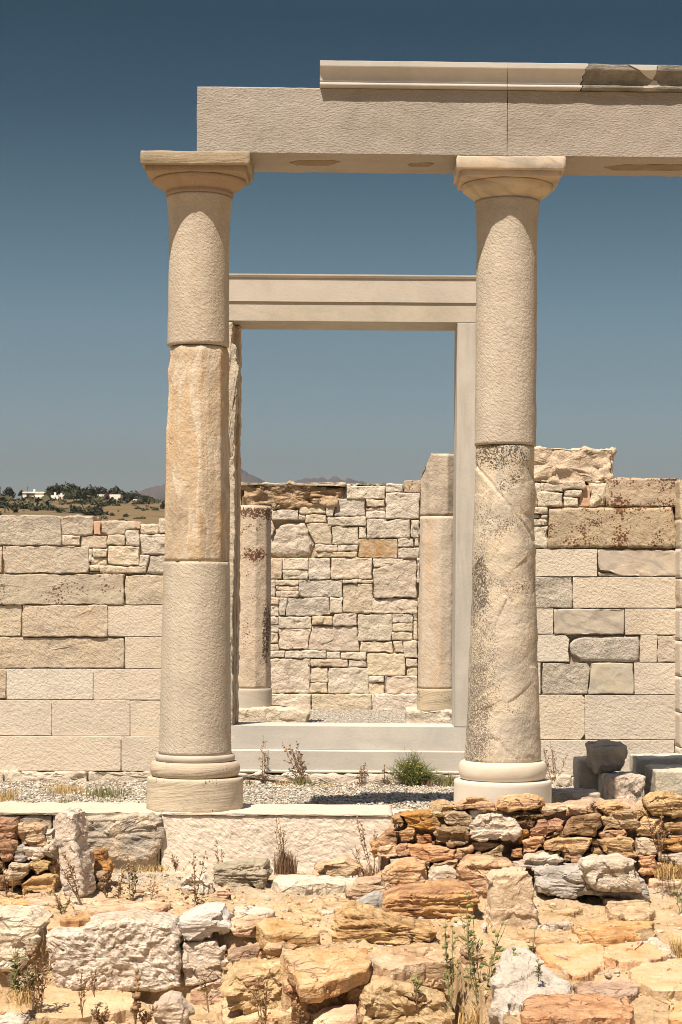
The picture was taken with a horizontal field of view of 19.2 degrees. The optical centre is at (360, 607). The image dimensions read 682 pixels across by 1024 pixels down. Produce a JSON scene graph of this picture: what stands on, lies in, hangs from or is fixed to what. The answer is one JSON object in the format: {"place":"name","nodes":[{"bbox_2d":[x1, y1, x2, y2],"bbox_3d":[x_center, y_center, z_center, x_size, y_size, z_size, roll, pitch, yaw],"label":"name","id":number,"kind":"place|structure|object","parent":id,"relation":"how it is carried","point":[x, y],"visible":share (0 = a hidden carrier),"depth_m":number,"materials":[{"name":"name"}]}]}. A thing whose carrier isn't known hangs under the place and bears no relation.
{"place":"outdoors","nodes":[
{"label":"outdoors","id":0,"kind":"place"},
{"bbox_2d":[0,499,164,523],"bbox_3d":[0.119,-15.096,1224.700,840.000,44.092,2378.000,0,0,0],"label":"field","id":1,"kind":"structure","parent":0,"point":[153,516],"depth_m":500.10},
{"bbox_2d":[0,491,164,520],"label":"scrub","id":2,"kind":"object","parent":1,"relation":"on","point":[46,498],"visible":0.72,"depth_m":561.48,"materials":[{"name":"green plant"}]},
{"bbox_2d":[137,469,264,500],"bbox_3d":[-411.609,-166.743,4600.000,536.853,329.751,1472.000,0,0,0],"label":"mountain","id":3,"kind":"structure","parent":0,"point":[157,492],"depth_m":4568.85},
{"bbox_2d":[0,782,453,814],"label":"porch floor","id":4,"kind":"structure","parent":0,"point":[2,783],"depth_m":16.24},
{"bbox_2d":[40,782,87,797],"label":"grass tuft","id":5,"kind":"object","parent":4,"relation":"on","point":[62,787],"visible":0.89,"depth_m":16.09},
{"bbox_2d":[78,783,131,800],"bbox_3d":[-2.014,1.443,15.865,0.472,0.111,0.883,0,0,0],"label":"grass tuft","id":6,"kind":"object","parent":4,"relation":"on","point":[101,793],"visible":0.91,"depth_m":15.86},
{"bbox_2d":[0,515,236,782],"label":"ashlar wall","id":7,"kind":"structure","parent":4,"relation":"on","point":[81,601],"depth_m":17.25,"materials":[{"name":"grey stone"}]},
{"bbox_2d":[227,273,476,785],"bbox_3d":[-0.101,-0.593,17.459,3.072,4.523,0.644,0,0,0],"label":"doorway","id":8,"kind":"structure","parent":4,"relation":"on","point":[335,753],"depth_m":17.23,"materials":[{"name":"grey stone"}]},
{"bbox_2d":[387,748,445,786],"bbox_3d":[0.470,1.369,17.073,0.531,0.418,0.349,0,0,0],"label":"shrub","id":9,"kind":"object","parent":4,"relation":"on","point":[414,771],"visible":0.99,"depth_m":17.05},
{"bbox_2d":[551,788,599,802],"bbox_3d":[1.572,1.445,14.850,0.363,0.208,0.413,0,0,0],"label":"loose block","id":10,"kind":"object","parent":4,"relation":"on","point":[560,795],"depth_m":14.65,"materials":[{"name":"stone"}]},
{"bbox_2d":[573,756,598,790],"bbox_3d":[1.848,1.371,16.019,0.288,0.368,0.411,0,0,0],"label":"loose block","id":11,"kind":"object","parent":4,"relation":"on","point":[585,776],"depth_m":15.82,"materials":[{"name":"stone"}]},
{"bbox_2d":[534,446,678,784],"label":"ashlar wall","id":12,"kind":"structure","parent":4,"relation":"on","point":[605,543],"depth_m":17.25,"materials":[{"name":"beige stone"}]},
{"bbox_2d":[598,771,638,798],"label":"loose block","id":13,"kind":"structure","parent":4,"relation":"on","point":[600,789],"depth_m":15.61,"materials":[{"name":"stone"}]},
{"bbox_2d":[585,739,627,773],"bbox_3d":[1.919,1.159,15.692,0.326,0.262,0.335,0,0,0],"label":"loose block","id":14,"kind":"object","parent":13,"relation":"on","point":[606,755],"depth_m":15.54,"materials":[{"name":"stone"}]},
{"bbox_2d":[602,773,644,802],"bbox_3d":[2.000,1.410,15.297,0.311,0.294,0.330,0,0,0],"label":"loose block","id":15,"kind":"object","parent":4,"relation":"on","point":[624,785],"depth_m":15.15,"materials":[{"name":"stone"}]},
{"bbox_2d":[629,753,681,790],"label":"loose block","id":16,"kind":"object","parent":4,"relation":"on","point":[638,763],"depth_m":16.05,"materials":[{"name":"stone"}]},
{"bbox_2d":[644,764,681,795],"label":"loose block","id":17,"kind":"object","parent":4,"relation":"on","point":[658,777],"depth_m":15.20,"materials":[{"name":"stone"}]},
{"bbox_2d":[670,480,681,753],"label":"wall end","id":18,"kind":"structure","parent":4,"relation":"on","point":[677,510],"depth_m":17.08,"materials":[{"name":"stone"}]},
{"bbox_2d":[0,780,573,815],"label":"gravel","id":19,"kind":"structure","parent":0,"point":[359,795],"depth_m":16.20,"materials":[{"name":"gravel"}]},
{"bbox_2d":[294,476,385,485],"bbox_3d":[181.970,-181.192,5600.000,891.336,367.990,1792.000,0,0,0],"label":"mountain","id":20,"kind":"structure","parent":0,"point":[334,479],"depth_m":5569.68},
{"bbox_2d":[0,865,681,1023],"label":"ground","id":21,"kind":"structure","parent":0,"point":[643,1006],"depth_m":11.34,"materials":[{"name":"soil"}]},
{"bbox_2d":[0,895,28,905],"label":"flat stone","id":22,"kind":"object","parent":21,"relation":"on","point":[14,900],"visible":0.34,"depth_m":12.01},
{"bbox_2d":[0,1012,30,1023],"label":"boulder","id":23,"kind":"object","parent":21,"relation":"on","point":[13,1018],"visible":1,"depth_m":10.62,"materials":[{"name":"white stone"}]},
{"bbox_2d":[7,945,25,997],"bbox_3d":[-1.843,1.944,10.755,0.110,0.285,0.123,0,0,0],"label":"weed","id":24,"kind":"object","parent":21,"relation":"on","point":[14,982],"visible":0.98,"depth_m":10.75,"materials":[{"name":"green plant"}]},
{"bbox_2d":[5,985,41,1008],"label":"grass tuft","id":25,"kind":"object","parent":21,"relation":"on","point":[21,1000],"visible":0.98,"depth_m":10.67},
{"bbox_2d":[0,905,53,971],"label":"boulder","id":26,"kind":"object","parent":21,"relation":"on","point":[20,925],"visible":0.88,"depth_m":11.26,"materials":[{"name":"white stone"}]},
{"bbox_2d":[0,814,53,828],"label":"stylobate block","id":27,"kind":"structure","parent":21,"relation":"on","point":[47,820],"depth_m":13.34,"materials":[{"name":"grey stone"}]},
{"bbox_2d":[0,801,161,815],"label":"stylobate block","id":28,"kind":"structure","parent":27,"relation":"on","point":[56,808],"depth_m":13.62,"materials":[{"name":"stone"}]},
{"bbox_2d":[0,816,59,894],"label":"rubble wall","id":29,"kind":"structure","parent":21,"relation":"on","point":[29,855],"depth_m":12.51,"materials":[{"name":"brown stone"}]},
{"bbox_2d":[24,891,60,907],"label":"flat stone","id":30,"kind":"object","parent":21,"relation":"on","point":[41,899],"visible":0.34,"depth_m":12.08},
{"bbox_2d":[54,807,95,897],"bbox_3d":[-1.755,1.512,12.348,0.207,0.560,0.220,0,0,17],"label":"standing slab","id":31,"kind":"object","parent":21,"relation":"on","point":[71,835],"depth_m":12.26,"materials":[{"name":"white stone"}]},
{"bbox_2d":[59,912,90,926],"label":"flat stone","id":32,"kind":"object","parent":21,"relation":"on","point":[81,919],"visible":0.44,"depth_m":11.42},
{"bbox_2d":[29,984,133,1023],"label":"flat stone","id":33,"kind":"object","parent":21,"relation":"on","point":[60,1006],"visible":0.82,"depth_m":10.88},
{"bbox_2d":[12,927,57,1012],"bbox_3d":[-1.735,1.938,10.696,0.200,0.488,0.209,0,0,19],"label":"weed","id":34,"kind":"object","parent":33,"relation":"on","point":[45,973],"visible":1,"depth_m":10.68,"materials":[{"name":"brown plant"}]},
{"bbox_2d":[94,848,114,879],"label":"boulder","id":35,"kind":"object","parent":21,"relation":"on","point":[101,856],"visible":0.83,"depth_m":12.61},
{"bbox_2d":[53,815,161,873],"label":"stylobate block","id":36,"kind":"structure","parent":21,"relation":"on","point":[155,860],"depth_m":13.34,"materials":[{"name":"stone"}]},
{"bbox_2d":[46,909,182,991],"bbox_3d":[-1.384,1.944,11.411,0.774,0.430,0.466,0,0,0],"label":"boulder","id":37,"kind":"object","parent":21,"relation":"on","point":[115,949],"visible":0.94,"depth_m":11.20,"materials":[{"name":"stone"}]},
{"bbox_2d":[69,898,171,915],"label":"flat stone","id":38,"kind":"object","parent":21,"relation":"on","point":[91,906],"visible":0.42,"depth_m":11.89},
{"bbox_2d":[57,848,83,904],"bbox_3d":[-1.721,1.595,11.913,0.162,0.335,0.157,0,0,0],"label":"weed","id":39,"kind":"object","parent":38,"relation":"on","point":[71,875],"visible":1,"depth_m":11.90,"materials":[{"name":"brown plant"}]},
{"bbox_2d":[85,812,165,863],"bbox_3d":[-1.636,1.521,13.349,0.685,0.342,0.138,0,0,0],"label":"weathered slab","id":40,"kind":"object","parent":21,"relation":"on","point":[135,836],"depth_m":13.30,"materials":[{"name":"grey stone"}]},
{"bbox_2d":[122,856,139,900],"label":"weed","id":41,"kind":"object","parent":21,"relation":"on","point":[134,877],"visible":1,"depth_m":12.10,"materials":[{"name":"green plant"}]},
{"bbox_2d":[130,967,142,1023],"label":"weed","id":42,"kind":"object","parent":21,"relation":"on","point":[134,1009],"visible":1,"depth_m":10.14,"materials":[{"name":"brown plant"}]},
{"bbox_2d":[153,990,194,1023],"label":"boulder","id":43,"kind":"object","parent":21,"relation":"on","point":[175,1007],"visible":0.98,"depth_m":10.30,"materials":[{"name":"white stone"}]},
{"bbox_2d":[178,873,213,894],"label":"boulder","id":44,"kind":"object","parent":21,"relation":"on","point":[206,887],"visible":0.81,"depth_m":12.28,"materials":[{"name":"white stone"}]},
{"bbox_2d":[181,938,222,985],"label":"boulder","id":45,"kind":"object","parent":21,"relation":"on","point":[205,956],"visible":0.85,"depth_m":11.26,"materials":[{"name":"white stone"}]},
{"bbox_2d":[177,902,234,940],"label":"boulder","id":46,"kind":"object","parent":45,"relation":"on","point":[204,921],"visible":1,"depth_m":11.24,"materials":[{"name":"grey stone"}]},
{"bbox_2d":[190,979,223,1005],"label":"flat stone","id":47,"kind":"object","parent":21,"relation":"on","point":[197,996],"visible":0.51,"depth_m":11.26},
{"bbox_2d":[212,857,272,888],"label":"boulder","id":48,"kind":"object","parent":21,"relation":"on","point":[255,872],"visible":0.92,"depth_m":12.70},
{"bbox_2d":[227,944,261,962],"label":"boulder","id":49,"kind":"object","parent":21,"relation":"on","point":[237,954],"visible":0.8,"depth_m":11.08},
{"bbox_2d":[230,914,266,937],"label":"boulder","id":50,"kind":"object","parent":21,"relation":"on","point":[243,925],"visible":0.84,"depth_m":11.21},
{"bbox_2d":[220,957,282,1015],"bbox_3d":[-0.558,2.038,10.847,0.389,0.291,0.565,0,0,0],"label":"boulder","id":51,"kind":"object","parent":21,"relation":"on","point":[235,992],"visible":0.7,"depth_m":10.61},
{"bbox_2d":[263,941,296,959],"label":"boulder","id":52,"kind":"object","parent":51,"relation":"on","point":[272,950],"visible":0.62,"depth_m":10.86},
{"bbox_2d":[256,917,320,948],"bbox_3d":[-0.400,1.803,11.066,0.364,0.164,0.299,0,0,0],"label":"slab","id":53,"kind":"object","parent":52,"relation":"on","point":[299,933],"depth_m":10.99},
{"bbox_2d":[233,906,274,917],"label":"flat stone","id":54,"kind":"object","parent":21,"relation":"on","point":[261,911],"visible":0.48,"depth_m":11.73,"materials":[{"name":"white stone"}]},
{"bbox_2d":[251,968,276,1023],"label":"weed","id":55,"kind":"object","parent":21,"relation":"on","point":[260,1017],"visible":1,"depth_m":10.00,"materials":[{"name":"brown plant"}]},
{"bbox_2d":[220,999,309,1023],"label":"flat stone","id":56,"kind":"object","parent":21,"relation":"on","point":[277,1015],"visible":0.34,"depth_m":10.53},
{"bbox_2d":[161,808,392,875],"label":"stylobate block","id":57,"kind":"structure","parent":21,"relation":"on","point":[312,840],"depth_m":13.34,"materials":[{"name":"stone"}]},
{"bbox_2d":[162,803,391,815],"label":"stylobate block","id":58,"kind":"structure","parent":57,"relation":"on","point":[312,810],"depth_m":13.55,"materials":[{"name":"stone"}]},
{"bbox_2d":[140,150,253,812],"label":"column","id":59,"kind":"structure","parent":58,"relation":"on","point":[194,766],"depth_m":13.50,"materials":[{"name":"stone"}]},
{"bbox_2d":[197,87,506,173],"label":"architrave beam","id":60,"kind":"structure","parent":59,"relation":"on","point":[351,130],"depth_m":13.43,"materials":[{"name":"stone"}]},
{"bbox_2d":[320,60,507,89],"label":"cornice block","id":61,"kind":"structure","parent":60,"relation":"on","point":[415,75],"depth_m":13.39,"materials":[{"name":"grey stone"}]},
{"bbox_2d":[270,850,297,874],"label":"grass tuft","id":62,"kind":"object","parent":21,"relation":"on","point":[284,864],"visible":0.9,"depth_m":13.13,"materials":[{"name":"brown plant"}]},
{"bbox_2d":[283,975,308,1010],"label":"boulder","id":63,"kind":"object","parent":21,"relation":"on","point":[289,989],"visible":0.3,"depth_m":10.25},
{"bbox_2d":[290,906,321,920],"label":"flat stone","id":64,"kind":"object","parent":21,"relation":"on","point":[310,913],"visible":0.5,"depth_m":11.72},
{"bbox_2d":[272,874,355,895],"bbox_3d":[-0.251,1.739,12.523,0.610,0.126,0.295,0,0,0],"label":"slab","id":65,"kind":"object","parent":21,"relation":"on","point":[302,885],"depth_m":12.45,"materials":[{"name":"white stone"}]},
{"bbox_2d":[306,984,365,1023],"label":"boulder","id":66,"kind":"object","parent":21,"relation":"on","point":[352,996],"visible":0.3,"depth_m":10.13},
{"bbox_2d":[283,947,371,1002],"bbox_3d":[-0.143,1.849,10.148,0.451,0.210,0.448,0,0,-12],"label":"slab","id":67,"kind":"object","parent":66,"relation":"on","point":[318,975],"depth_m":10.11,"materials":[{"name":"stone"}]},
{"bbox_2d":[322,897,349,910],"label":"flat stone","id":68,"kind":"object","parent":21,"relation":"on","point":[329,904],"visible":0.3,"depth_m":12.02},
{"bbox_2d":[311,856,363,876],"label":"boulder","id":69,"kind":"object","parent":21,"relation":"on","point":[336,867],"visible":0.88,"depth_m":12.86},
{"bbox_2d":[313,1004,362,1023],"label":"boulder","id":70,"kind":"object","parent":21,"relation":"on","point":[346,1014],"visible":1,"depth_m":9.87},
{"bbox_2d":[0,870,681,1023],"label":"rubble","id":71,"kind":"object","parent":21,"relation":"on","point":[607,973],"visible":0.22,"depth_m":11.88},
{"bbox_2d":[345,875,390,900],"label":"boulder","id":72,"kind":"object","parent":21,"relation":"on","point":[359,887],"visible":0.82,"depth_m":12.23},
{"bbox_2d":[356,891,382,908],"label":"boulder","id":73,"kind":"object","parent":21,"relation":"on","point":[375,899],"visible":0.56,"depth_m":11.83,"materials":[{"name":"grey stone"}]},
{"bbox_2d":[330,900,437,945],"bbox_3d":[0.126,1.754,11.152,0.597,0.238,0.468,0,0,0],"label":"boulder","id":74,"kind":"object","parent":21,"relation":"on","point":[356,921],"visible":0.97,"depth_m":10.95,"materials":[{"name":"stone"}]},
{"bbox_2d":[392,809,411,821],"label":"stylobate block","id":75,"kind":"structure","parent":21,"relation":"on","point":[395,811],"depth_m":13.92,"materials":[{"name":"stone"}]},
{"bbox_2d":[453,156,565,803],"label":"column","id":76,"kind":"structure","parent":75,"relation":"on","point":[506,195],"depth_m":13.54,"materials":[{"name":"white stone"}]},
{"bbox_2d":[507,90,681,176],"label":"architrave beam","id":77,"kind":"structure","parent":76,"relation":"on","point":[589,133],"depth_m":13.46,"materials":[{"name":"stone"}]},
{"bbox_2d":[507,63,587,90],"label":"cornice block","id":78,"kind":"structure","parent":77,"relation":"on","point":[545,76],"depth_m":13.40,"materials":[{"name":"grey stone"}]},
{"bbox_2d":[580,64,681,91],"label":"cornice block","id":79,"kind":"structure","parent":77,"relation":"on","point":[630,78],"depth_m":13.41,"materials":[{"name":"stone"}]},
{"bbox_2d":[382,857,427,887],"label":"boulder","id":80,"kind":"object","parent":21,"relation":"on","point":[404,870],"visible":0.69,"depth_m":12.40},
{"bbox_2d":[359,974,454,1023],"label":"boulder","id":81,"kind":"object","parent":21,"relation":"on","point":[384,1000],"visible":0.84,"depth_m":9.96,"materials":[{"name":"stone"}]},
{"bbox_2d":[373,947,454,988],"bbox_3d":[0.261,1.852,10.270,0.415,0.208,0.281,0,0,-19],"label":"slab","id":82,"kind":"object","parent":81,"relation":"on","point":[427,965],"depth_m":10.21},
{"bbox_2d":[439,914,458,1009],"bbox_3d":[0.444,1.800,10.108,0.079,0.519,0.152,0,0,-22],"label":"weed","id":83,"kind":"object","parent":81,"relation":"on","point":[445,946],"visible":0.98,"depth_m":10.11,"materials":[{"name":"brown plant"}]},
{"bbox_2d":[381,878,479,918],"bbox_3d":[0.402,1.737,11.861,0.593,0.244,0.478,0,0,0],"label":"boulder","id":84,"kind":"object","parent":21,"relation":"on","point":[435,899],"visible":0.84,"depth_m":11.66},
{"bbox_2d":[427,865,456,880],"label":"boulder","id":85,"kind":"object","parent":21,"relation":"on","point":[441,872],"visible":0.5,"depth_m":12.48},
{"bbox_2d":[443,999,485,1023],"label":"grass tuft","id":86,"kind":"object","parent":21,"relation":"on","point":[475,1019],"visible":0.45,"depth_m":9.81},
{"bbox_2d":[456,943,481,972],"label":"boulder","id":87,"kind":"object","parent":21,"relation":"on","point":[464,957],"visible":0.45,"depth_m":10.40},
{"bbox_2d":[453,892,506,1010],"bbox_3d":[0.582,1.738,9.918,0.290,0.668,0.249,0,0,12],"label":"weed","id":88,"kind":"object","parent":21,"relation":"on","point":[470,953],"visible":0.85,"depth_m":9.91,"materials":[{"name":"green plant"}]},
{"bbox_2d":[456,854,513,898],"bbox_3d":[0.776,1.683,12.582,0.389,0.253,0.414,0,0,0],"label":"boulder","id":89,"kind":"object","parent":21,"relation":"on","point":[472,870],"visible":0.59,"depth_m":12.40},
{"bbox_2d":[486,866,538,928],"bbox_3d":[0.870,1.716,11.570,0.308,0.442,0.269,0,0,0],"label":"upright stone","id":90,"kind":"object","parent":21,"relation":"on","point":[510,894],"visible":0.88,"depth_m":11.45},
{"bbox_2d":[369,790,681,884],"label":"rubble wall","id":91,"kind":"structure","parent":21,"relation":"on","point":[529,832],"depth_m":12.80,"materials":[{"name":"brown stone"}]},
{"bbox_2d":[646,810,671,858],"bbox_3d":[1.860,1.420,12.565,0.139,0.306,0.161,0,0,-21],"label":"weed","id":92,"kind":"object","parent":91,"relation":"attached to","point":[650,831],"visible":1,"depth_m":12.59,"materials":[{"name":"brown plant"}]},
{"bbox_2d":[488,946,572,1023],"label":"boulder","id":93,"kind":"object","parent":21,"relation":"on","point":[514,983],"visible":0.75,"depth_m":9.53,"materials":[{"name":"white stone"}]},
{"bbox_2d":[511,933,567,945],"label":"flat stone","id":94,"kind":"object","parent":21,"relation":"on","point":[543,939],"visible":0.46,"depth_m":10.96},
{"bbox_2d":[537,921,573,931],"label":"flat stone","id":95,"kind":"object","parent":21,"relation":"on","point":[555,926],"visible":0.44,"depth_m":11.45,"materials":[{"name":"white stone"}]},
{"bbox_2d":[535,943,605,981],"bbox_3d":[1.123,1.897,10.425,0.408,0.198,0.884,0,0,0],"label":"flat stone","id":96,"kind":"object","parent":21,"relation":"on","point":[586,962],"visible":0.5,"depth_m":10.41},
{"bbox_2d":[520,993,634,1023],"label":"flat stone","id":97,"kind":"object","parent":21,"relation":"on","point":[588,1008],"visible":1,"depth_m":8.97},
{"bbox_2d":[534,862,650,901],"bbox_3d":[1.432,1.712,12.579,0.718,0.237,0.458,0,0,0],"label":"boulder","id":98,"kind":"object","parent":21,"relation":"on","point":[564,880],"visible":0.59,"depth_m":12.37,"materials":[{"name":"grey stone"}]},
{"bbox_2d":[578,853,642,892],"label":"boulder","id":99,"kind":"object","parent":98,"relation":"on","point":[615,872],"visible":1,"depth_m":12.26,"materials":[{"name":"white stone"}]},
{"bbox_2d":[572,979,639,1003],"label":"flat stone","id":100,"kind":"object","parent":21,"relation":"on","point":[624,988],"visible":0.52,"depth_m":9.72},
{"bbox_2d":[571,920,654,946],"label":"flat stone","id":101,"kind":"object","parent":21,"relation":"on","point":[606,934],"visible":0.46,"depth_m":11.12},
{"bbox_2d":[605,900,655,920],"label":"flat stone","id":102,"kind":"object","parent":21,"relation":"on","point":[633,910],"visible":0.44,"depth_m":11.77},
{"bbox_2d":[603,941,670,969],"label":"flat stone","id":103,"kind":"object","parent":21,"relation":"on","point":[628,955],"visible":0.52,"depth_m":10.41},
{"bbox_2d":[628,958,681,1000],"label":"flat stone","id":104,"kind":"object","parent":21,"relation":"on","point":[662,980],"visible":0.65,"depth_m":9.82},
{"bbox_2d":[637,937,676,958],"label":"flat stone","id":105,"kind":"object","parent":21,"relation":"on","point":[658,943],"visible":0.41,"depth_m":10.74,"materials":[{"name":"white stone"}]},
{"bbox_2d":[643,875,681,891],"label":"flat stone","id":106,"kind":"object","parent":21,"relation":"on","point":[653,882],"visible":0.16,"depth_m":12.65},
{"bbox_2d":[652,861,681,879],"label":"grass tuft","id":107,"kind":"object","parent":21,"relation":"on","point":[669,872],"visible":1,"depth_m":12.47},
{"bbox_2d":[668,1003,681,1023],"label":"flat stone","id":108,"kind":"object","parent":21,"relation":"on","point":[675,1016],"visible":1,"depth_m":9.06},
{"bbox_2d":[0,0,681,498],"label":"sky","id":109,"kind":"structure","parent":0,"point":[87,87],"materials":[{"name":"blue"}]},
{"bbox_2d":[6,781,681,1019],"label":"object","id":110,"kind":"object","parent":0,"point":[374,942],"visible":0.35,"depth_m":11.26,"materials":[{"name":"beige stone"}]},
{"bbox_2d":[308,709,405,722],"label":"cella floor","id":111,"kind":"structure","parent":0,"point":[384,713],"depth_m":22.51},
{"bbox_2d":[238,705,310,722],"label":"base slab","id":112,"kind":"structure","parent":111,"relation":"on","point":[280,713],"depth_m":20.26,"materials":[{"name":"white stone"}]},
{"bbox_2d":[238,505,271,708],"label":"column","id":113,"kind":"structure","parent":112,"relation":"on","point":[254,681],"depth_m":20.32,"materials":[{"name":"stone"}]},
{"bbox_2d":[240,480,420,709],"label":"rubble wall","id":114,"kind":"structure","parent":111,"relation":"on","point":[345,570],"depth_m":24.00,"materials":[{"name":"beige stone"}]},
{"bbox_2d":[405,707,451,723],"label":"base slab","id":115,"kind":"structure","parent":111,"relation":"on","point":[413,715],"depth_m":19.96,"materials":[{"name":"white stone"}]},
{"bbox_2d":[417,453,453,711],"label":"column","id":116,"kind":"structure","parent":115,"relation":"on","point":[434,690],"depth_m":20.02,"materials":[{"name":"stone"}]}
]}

